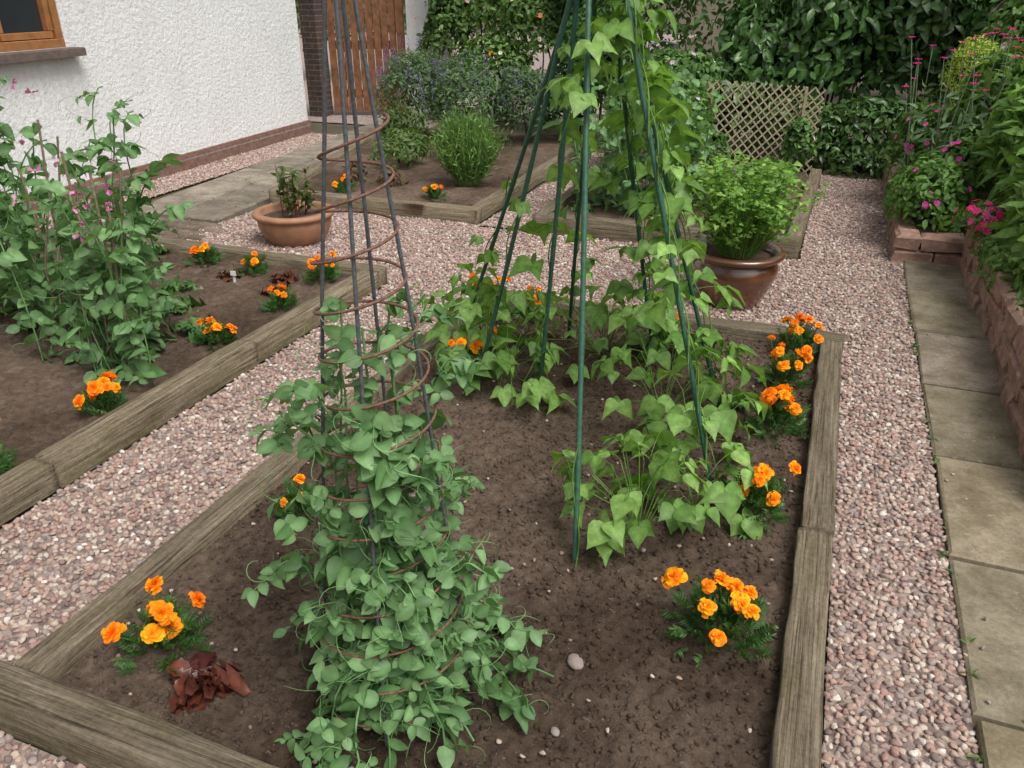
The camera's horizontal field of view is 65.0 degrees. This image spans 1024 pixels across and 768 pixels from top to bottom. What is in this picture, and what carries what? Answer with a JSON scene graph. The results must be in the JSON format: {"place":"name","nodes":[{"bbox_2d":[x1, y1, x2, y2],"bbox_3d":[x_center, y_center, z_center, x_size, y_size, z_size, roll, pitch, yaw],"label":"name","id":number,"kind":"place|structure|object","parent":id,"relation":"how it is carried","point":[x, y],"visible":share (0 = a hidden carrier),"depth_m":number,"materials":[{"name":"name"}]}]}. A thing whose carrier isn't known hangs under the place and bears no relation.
{"place":"outdoors","nodes":[
{"label":"outdoors","id":0,"kind":"place"},
{"bbox_2d":[48,118,445,244],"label":"stone paving","id":1,"kind":"structure","parent":0,"point":[207,195],"depth_m":7.26,"materials":[{"name":"beige stone"}]},
{"bbox_2d":[0,0,974,767],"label":"ground","id":2,"kind":"structure","parent":0,"point":[338,128],"depth_m":10.85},
{"bbox_2d":[0,0,307,194],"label":"walls","id":3,"kind":"structure","parent":2,"relation":"on","point":[204,73],"depth_m":7.76,"materials":[{"name":"white paint"}]},
{"bbox_2d":[0,0,65,51],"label":"window frame","id":4,"kind":"object","parent":3,"relation":"attached to","point":[50,21],"visible":1,"depth_m":6.48,"materials":[{"name":"brown wood"}]},
{"bbox_2d":[0,0,49,41],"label":"window glass","id":5,"kind":"object","parent":4,"relation":"in","point":[19,16],"depth_m":6.33,"materials":[{"name":"black glass"}]},
{"bbox_2d":[0,47,86,63],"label":"window sill","id":6,"kind":"structure","parent":3,"relation":"attached to","point":[24,56],"depth_m":6.36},
{"bbox_2d":[23,120,311,215],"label":"brick plinth","id":7,"kind":"structure","parent":3,"relation":"attached to","point":[200,157],"depth_m":8.56,"materials":[{"name":"brown brick"}]},
{"bbox_2d":[0,233,387,525],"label":"raised bed","id":8,"kind":"object","parent":2,"relation":"on","point":[52,435],"visible":0.53,"depth_m":3.83,"materials":[{"name":"soil"}]},
{"bbox_2d":[0,419,18,473],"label":"marigold plant","id":9,"kind":"object","parent":8,"relation":"on","point":[4,463],"visible":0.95,"depth_m":3.04,"materials":[{"name":"green plant"}]},
{"bbox_2d":[0,74,162,336],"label":"pea plant","id":10,"kind":"object","parent":8,"relation":"on","point":[46,291],"visible":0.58,"depth_m":4.21,"materials":[{"name":"green plant"}]},
{"bbox_2d":[9,172,176,386],"bbox_3d":[-1.851,-0.449,3.602,0.695,0.961,0.492,10,28,19],"label":"pea plant","id":11,"kind":"object","parent":8,"relation":"on","point":[124,326],"visible":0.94,"depth_m":3.56,"materials":[{"name":"green plant"}]},
{"bbox_2d":[0,108,194,373],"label":"pea plant","id":12,"kind":"object","parent":8,"relation":"on","point":[147,226],"visible":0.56,"depth_m":3.82,"materials":[{"name":"green plant"}]},
{"bbox_2d":[73,371,128,415],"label":"marigold plant","id":13,"kind":"object","parent":8,"relation":"on","point":[100,391],"visible":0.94,"depth_m":3.38,"materials":[{"name":"orange plant"}]},
{"bbox_2d":[142,242,168,259],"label":"leafy seedling","id":14,"kind":"object","parent":8,"relation":"on","point":[159,247],"visible":0.12,"depth_m":5.49,"materials":[{"name":"green plant"}]},
{"bbox_2d":[136,327,176,351],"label":"leafy seedling","id":15,"kind":"object","parent":8,"relation":"on","point":[166,335],"visible":0.11,"depth_m":4.09,"materials":[{"name":"green plant"}]},
{"bbox_2d":[150,295,205,319],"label":"leafy seedling","id":16,"kind":"object","parent":8,"relation":"on","point":[190,302],"visible":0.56,"depth_m":4.50,"materials":[{"name":"green plant"}]},
{"bbox_2d":[156,275,206,297],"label":"leafy seedling","id":17,"kind":"object","parent":8,"relation":"on","point":[172,286],"visible":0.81,"depth_m":4.79,"materials":[{"name":"green plant"}]},
{"bbox_2d":[176,314,223,344],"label":"leafy seedling","id":18,"kind":"object","parent":8,"relation":"on","point":[190,326],"visible":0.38,"depth_m":4.21,"materials":[{"name":"green plant"}]},
{"bbox_2d":[184,242,223,268],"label":"marigold plant","id":19,"kind":"object","parent":8,"relation":"on","point":[203,251],"visible":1,"depth_m":5.26,"materials":[{"name":"green plant"}]},
{"bbox_2d":[190,316,237,350],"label":"marigold plant","id":20,"kind":"object","parent":8,"relation":"on","point":[220,329],"visible":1,"depth_m":4.08,"materials":[{"name":"orange plant"}]},
{"bbox_2d":[215,269,245,281],"bbox_3d":[-1.752,-0.672,5.045,0.194,0.113,0.209,10,28,19],"label":"red lettuce","id":21,"kind":"object","parent":8,"relation":"on","point":[226,276],"visible":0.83,"depth_m":5.00,"materials":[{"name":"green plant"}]},
{"bbox_2d":[230,271,235,281],"bbox_3d":[-1.709,-0.651,4.938,0.035,0.095,0.012,2,26,4],"label":"plant label","id":22,"kind":"object","parent":8,"relation":"on","point":[233,273],"visible":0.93,"depth_m":4.92,"materials":[{"name":"white plastic"}]},
{"bbox_2d":[235,251,269,276],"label":"marigold plant","id":23,"kind":"object","parent":8,"relation":"on","point":[253,263],"visible":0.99,"depth_m":5.06,"materials":[{"name":"green plant"}]},
{"bbox_2d":[260,283,290,297],"bbox_3d":[-1.392,-0.544,4.789,0.176,0.097,0.184,-20,33,-34],"label":"red lettuce","id":24,"kind":"object","parent":8,"relation":"on","point":[264,291],"visible":0.22,"depth_m":4.79,"materials":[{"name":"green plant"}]},
{"bbox_2d":[259,284,298,313],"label":"marigold plant","id":25,"kind":"object","parent":8,"relation":"on","point":[283,297],"visible":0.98,"depth_m":4.51,"materials":[{"name":"green plant"}]},
{"bbox_2d":[270,269,300,283],"bbox_3d":[-1.414,-0.657,5.000,0.183,0.084,0.190,10,28,19],"label":"red lettuce","id":26,"kind":"object","parent":8,"relation":"on","point":[290,276],"visible":0.98,"depth_m":4.97,"materials":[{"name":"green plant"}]},
{"bbox_2d":[301,251,340,286],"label":"marigold plant","id":27,"kind":"object","parent":8,"relation":"on","point":[330,269],"visible":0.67,"depth_m":4.91,"materials":[{"name":"green plant"}]},
{"bbox_2d":[0,290,844,767],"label":"raised bed","id":28,"kind":"object","parent":2,"relation":"on","point":[66,688],"visible":0.48,"depth_m":2.32,"materials":[{"name":"soil"}]},
{"bbox_2d":[101,575,215,675],"bbox_3d":[-0.949,0.657,2.151,0.269,0.216,0.286,-10,28,-19],"label":"marigold plant","id":29,"kind":"object","parent":28,"relation":"on","point":[164,622],"visible":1,"depth_m":2.15,"materials":[{"name":"orange plant"}]},
{"bbox_2d":[167,652,250,715],"bbox_3d":[-0.801,0.773,2.094,0.194,0.107,0.206,-14,30,-26],"label":"red lettuce","id":30,"kind":"object","parent":28,"relation":"on","point":[201,679],"visible":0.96,"depth_m":2.07,"materials":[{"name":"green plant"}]},
{"bbox_2d":[271,474,326,525],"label":"marigold plant","id":31,"kind":"object","parent":28,"relation":"on","point":[299,478],"visible":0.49,"depth_m":2.73,"materials":[{"name":"green plant"}]},
{"bbox_2d":[310,0,474,748],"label":"spiral plant support","id":32,"kind":"object","parent":28,"relation":"on","point":[322,261],"visible":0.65,"depth_m":1.58,"materials":[{"name":"metal"}]},
{"bbox_2d":[241,280,554,767],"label":"pea plant","id":33,"kind":"object","parent":28,"relation":"on","point":[416,604],"visible":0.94,"depth_m":1.80,"materials":[{"name":"green plant"}]},
{"bbox_2d":[436,326,496,383],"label":"marigold plant","id":34,"kind":"object","parent":28,"relation":"on","point":[476,344],"visible":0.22,"depth_m":3.61,"materials":[{"name":"orange plant"}]},
{"bbox_2d":[468,272,518,320],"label":"marigold plant","id":35,"kind":"object","parent":28,"relation":"on","point":[495,283],"visible":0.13,"depth_m":4.38,"materials":[{"name":"orange plant"}]},
{"bbox_2d":[513,285,551,322],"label":"marigold plant","id":36,"kind":"object","parent":28,"relation":"on","point":[533,289],"visible":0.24,"depth_m":4.36,"materials":[{"name":"orange plant"}]},
{"bbox_2d":[551,727,559,736],"bbox_3d":[0.105,0.847,1.956,0.022,0.013,0.029,-6,27,-12],"label":"garden stone","id":37,"kind":"object","parent":28,"relation":"on","point":[555,731],"visible":1,"depth_m":1.95,"materials":[{"name":"beige stone"}]},
{"bbox_2d":[567,653,583,669],"bbox_3d":[0.170,0.744,2.153,0.044,0.026,0.056,-6,27,-12],"label":"garden stone","id":38,"kind":"object","parent":28,"relation":"on","point":[575,661],"visible":1,"depth_m":2.14,"materials":[{"name":"beige stone"}]},
{"bbox_2d":[416,0,767,567],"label":"runner bean plant","id":39,"kind":"object","parent":28,"relation":"on","point":[656,313],"visible":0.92,"depth_m":3.00,"materials":[{"name":"green plant"}]},
{"bbox_2d":[472,0,719,562],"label":"cane wigwam","id":40,"kind":"object","parent":28,"relation":"on","point":[591,9],"visible":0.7,"depth_m":2.82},
{"bbox_2d":[646,312,681,346],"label":"marigold plant","id":41,"kind":"object","parent":28,"relation":"on","point":[659,334],"visible":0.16,"depth_m":3.98,"materials":[{"name":"green plant"}]},
{"bbox_2d":[660,566,778,669],"bbox_3d":[0.574,0.619,2.210,0.336,0.228,0.306,10,28,19],"label":"marigold plant","id":42,"kind":"object","parent":28,"relation":"on","point":[735,606],"visible":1,"depth_m":2.18,"materials":[{"name":"orange plant"}]},
{"bbox_2d":[726,464,741,483],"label":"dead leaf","id":43,"kind":"object","parent":28,"relation":"on","point":[728,477],"visible":0.17,"depth_m":2.94,"materials":[{"name":"brown plant"}]},
{"bbox_2d":[719,460,800,539],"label":"marigold plant","id":44,"kind":"object","parent":28,"relation":"on","point":[756,491],"visible":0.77,"depth_m":2.69,"materials":[{"name":"orange plant"}]},
{"bbox_2d":[745,384,811,445],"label":"marigold plant","id":45,"kind":"object","parent":28,"relation":"on","point":[779,401],"visible":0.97,"depth_m":3.21,"materials":[{"name":"green plant"}]},
{"bbox_2d":[756,335,814,396],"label":"marigold plant","id":46,"kind":"object","parent":28,"relation":"on","point":[784,368],"visible":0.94,"depth_m":3.59,"materials":[{"name":"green plant"}]},
{"bbox_2d":[771,311,823,362],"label":"marigold plant","id":47,"kind":"object","parent":28,"relation":"on","point":[797,334],"visible":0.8,"depth_m":3.91,"materials":[{"name":"orange plant"}]},
{"bbox_2d":[268,126,597,223],"bbox_3d":[-0.919,-2.352,8.425,2.870,0.121,3.867,10,28,19],"label":"raised bed","id":48,"kind":"object","parent":2,"relation":"on","point":[479,202],"visible":0.46,"depth_m":7.42,"materials":[{"name":"soil"}]},
{"bbox_2d":[331,174,356,193],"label":"marigold plant","id":49,"kind":"object","parent":48,"relation":"on","point":[337,185],"visible":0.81,"depth_m":7.04,"materials":[{"name":"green plant"}]},
{"bbox_2d":[341,162,409,186],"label":"leafy plant","id":50,"kind":"object","parent":48,"relation":"on","point":[354,174],"visible":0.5,"depth_m":7.38,"materials":[{"name":"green plant"}]},
{"bbox_2d":[367,102,499,168],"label":"leafy plant","id":51,"kind":"object","parent":48,"relation":"on","point":[395,140],"visible":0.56,"depth_m":8.11,"materials":[{"name":"green plant"}]},
{"bbox_2d":[421,183,446,202],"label":"marigold plant","id":52,"kind":"object","parent":48,"relation":"on","point":[432,190],"visible":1,"depth_m":6.83,"materials":[{"name":"green plant"}]},
{"bbox_2d":[373,34,558,142],"bbox_3d":[-0.565,-3.393,9.275,2.324,1.238,1.167,10,28,19],"label":"lavender bush","id":53,"kind":"object","parent":48,"relation":"on","point":[403,77],"visible":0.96,"depth_m":9.08,"materials":[{"name":"green plant"}]},
{"bbox_2d":[424,105,512,185],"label":"rosemary plant","id":54,"kind":"object","parent":48,"relation":"on","point":[468,157],"visible":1,"depth_m":7.08,"materials":[{"name":"green plant"}]},
{"bbox_2d":[415,0,585,127],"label":"climbing rose","id":55,"kind":"object","parent":2,"relation":"on","point":[448,17],"visible":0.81,"depth_m":10.18,"materials":[{"name":"green plant"}]},
{"bbox_2d":[538,0,634,133],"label":"garden shrub","id":56,"kind":"object","parent":2,"relation":"on","point":[561,68],"visible":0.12,"depth_m":9.32,"materials":[{"name":"green plant"}]},
{"bbox_2d":[295,0,921,79],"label":"tall hedge","id":57,"kind":"object","parent":2,"relation":"on","point":[686,27],"visible":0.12,"depth_m":13.43,"materials":[{"name":"green plant"}]},
{"bbox_2d":[591,3,646,146],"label":"bay shrub","id":58,"kind":"object","parent":2,"relation":"on","point":[627,57],"visible":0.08,"depth_m":8.74,"materials":[{"name":"green plant"}]},
{"bbox_2d":[532,164,821,259],"bbox_3d":[1.547,-1.611,6.904,2.006,0.146,2.616,10,28,19],"label":"raised bed","id":59,"kind":"object","parent":2,"relation":"on","point":[611,224],"visible":0.2,"depth_m":6.04,"materials":[{"name":"wood"}]},
{"bbox_2d":[561,55,733,218],"bbox_3d":[1.012,-1.930,6.330,1.254,1.227,1.226,10,28,19],"label":"pea plant","id":60,"kind":"object","parent":59,"relation":"on","point":[619,138],"visible":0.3,"depth_m":6.30,"materials":[{"name":"green plant"}]},
{"bbox_2d":[683,157,798,225],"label":"strawberry plant","id":61,"kind":"object","parent":59,"relation":"on","point":[780,162],"visible":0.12,"depth_m":6.82,"materials":[{"name":"green plant"}]},
{"bbox_2d":[704,79,825,176],"bbox_3d":[2.381,-2.432,7.712,1.178,0.918,0.129,0,26,1],"label":"trellis fence","id":62,"kind":"object","parent":2,"relation":"on","point":[805,102],"visible":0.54,"depth_m":7.66,"materials":[{"name":"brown wood"}]},
{"bbox_2d":[729,81,958,179],"bbox_3d":[3.526,-2.547,8.038,2.580,0.927,1.002,4,27,8],"label":"laurel shrub","id":63,"kind":"object","parent":2,"relation":"on","point":[876,114],"visible":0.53,"depth_m":7.90,"materials":[{"name":"green plant"}]},
{"bbox_2d":[698,0,1021,155],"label":"laurel shrub","id":64,"kind":"object","parent":2,"relation":"on","point":[791,40],"visible":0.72,"depth_m":8.24,"materials":[{"name":"green plant"}]},
{"bbox_2d":[882,161,1023,470],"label":"stone retaining wall","id":65,"kind":"structure","parent":2,"relation":"on","point":[1004,334],"depth_m":4.35,"materials":[{"name":"red stone"}]},
{"bbox_2d":[903,260,1023,767],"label":"paving slab path","id":66,"kind":"structure","parent":2,"relation":"on","point":[975,448],"depth_m":2.95,"materials":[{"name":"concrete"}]},
{"bbox_2d":[0,132,982,767],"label":"gravel path","id":67,"kind":"structure","parent":0,"point":[896,690],"depth_m":3.12,"materials":[{"name":"gravel"}]},
{"bbox_2d":[252,200,334,246],"bbox_3d":[-1.599,-1.175,5.929,0.596,0.232,0.596,10,28,19],"label":"terracotta pot","id":68,"kind":"object","parent":67,"relation":"on","point":[276,227],"visible":0.79,"depth_m":5.75,"materials":[{"name":"ceramic"}]},
{"bbox_2d":[270,165,320,217],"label":"dahlia plant","id":69,"kind":"object","parent":68,"relation":"in","point":[295,192],"visible":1,"depth_m":5.77,"materials":[{"name":"green plant"}]},
{"bbox_2d":[116,160,990,763],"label":"stray gravel","id":70,"kind":"structure","parent":67,"relation":"on","point":[542,752],"depth_m":2.45,"materials":[{"name":"grey gravel"}]},
{"bbox_2d":[158,153,984,761],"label":"path weeds","id":71,"kind":"object","parent":67,"relation":"on","point":[936,461],"visible":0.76,"depth_m":2.65,"materials":[{"name":"green plant"}]},
{"bbox_2d":[693,236,785,310],"bbox_3d":[1.308,-0.643,4.742,0.556,0.335,0.556,10,28,19],"label":"glazed pot","id":72,"kind":"object","parent":67,"relation":"on","point":[751,280],"visible":0.58,"depth_m":4.55,"materials":[{"name":"brown ceramic"}]},
{"bbox_2d":[671,150,829,258],"bbox_3d":[1.312,-1.021,4.574,0.896,0.564,0.728,10,28,19],"label":"parsley plant","id":73,"kind":"object","parent":72,"relation":"on","point":[764,214],"visible":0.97,"depth_m":4.46,"materials":[{"name":"green plant"}]},
{"bbox_2d":[298,28,695,124],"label":"driveway","id":74,"kind":"structure","parent":0,"point":[364,117],"depth_m":17.34,"materials":[{"name":"gravel"}]},
{"bbox_2d":[298,0,332,116],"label":"brick pier","id":75,"kind":"structure","parent":74,"relation":"on","point":[310,13],"depth_m":11.26,"materials":[{"name":"brown brick"}]},
{"bbox_2d":[327,0,407,115],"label":"wooden gate","id":76,"kind":"structure","parent":74,"relation":"on","point":[377,43],"depth_m":11.29,"materials":[{"name":"brown wood"}]},
{"bbox_2d":[297,0,561,14],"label":"tall hedge","id":77,"kind":"object","parent":74,"relation":"on","point":[405,6],"visible":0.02,"depth_m":32.92,"materials":[{"name":"green plant"}]},
{"bbox_2d":[405,0,454,116],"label":"white garden wall","id":78,"kind":"structure","parent":74,"relation":"on","point":[418,9],"depth_m":11.12,"materials":[{"name":"white paint"}]},
{"bbox_2d":[495,97,769,135],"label":"patio","id":79,"kind":"structure","parent":0,"point":[582,114],"depth_m":11.66,"materials":[{"name":"grey stone"}]},
{"bbox_2d":[648,40,677,57],"bbox_3d":[2.188,-4.289,11.326,0.464,1.014,0.530,-6,27,-12],"label":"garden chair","id":80,"kind":"object","parent":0,"point":[663,47],"visible":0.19,"depth_m":11.33,"materials":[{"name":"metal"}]},
{"bbox_2d":[903,159,1003,235],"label":"border soil","id":81,"kind":"structure","parent":0,"point":[928,228],"depth_m":5.69,"materials":[{"name":"brown soil"}]},
{"bbox_2d":[879,102,1006,232],"bbox_3d":[3.343,-1.665,6.121,0.948,0.756,2.078,10,28,19],"label":"cranesbill plant","id":82,"kind":"object","parent":81,"relation":"on","point":[935,181],"visible":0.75,"depth_m":5.69,"materials":[{"name":"green plant"}]},
{"bbox_2d":[896,27,1023,199],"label":"rose campion plant","id":83,"kind":"object","parent":81,"relation":"on","point":[920,115],"visible":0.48,"depth_m":6.13,"materials":[{"name":"green plant"}]},
{"bbox_2d":[939,34,1001,119],"bbox_3d":[3.892,-2.354,6.834,0.494,1.146,0.522,-12,29,-23],"label":"golden conifer","id":84,"kind":"object","parent":81,"relation":"on","point":[986,48],"visible":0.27,"depth_m":6.67,"materials":[{"name":"green plant"}]},
{"bbox_2d":[947,198,1005,248],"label":"petunia plant","id":85,"kind":"object","parent":81,"relation":"on","point":[978,215],"visible":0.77,"depth_m":4.94,"materials":[{"name":"pink plant"}]},
{"bbox_2d":[946,40,1023,260],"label":"border perennial","id":86,"kind":"object","parent":81,"relation":"on","point":[1006,121],"visible":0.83,"depth_m":5.29,"materials":[{"name":"green plant"}]},
{"bbox_2d":[969,232,1023,314],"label":"trailing plant","id":87,"kind":"object","parent":81,"relation":"on","point":[1001,262],"visible":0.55,"depth_m":4.38,"materials":[{"name":"green plant"}]},
{"bbox_2d":[978,0,1023,52],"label":"flowering shrub","id":88,"kind":"object","parent":81,"relation":"on","point":[1016,23],"visible":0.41,"depth_m":6.74,"materials":[{"name":"green plant"}]},
{"bbox_2d":[999,230,1023,295],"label":"border perennial","id":89,"kind":"object","parent":81,"relation":"on","point":[1017,254],"visible":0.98,"depth_m":4.06,"materials":[{"name":"green plant"}]}
]}

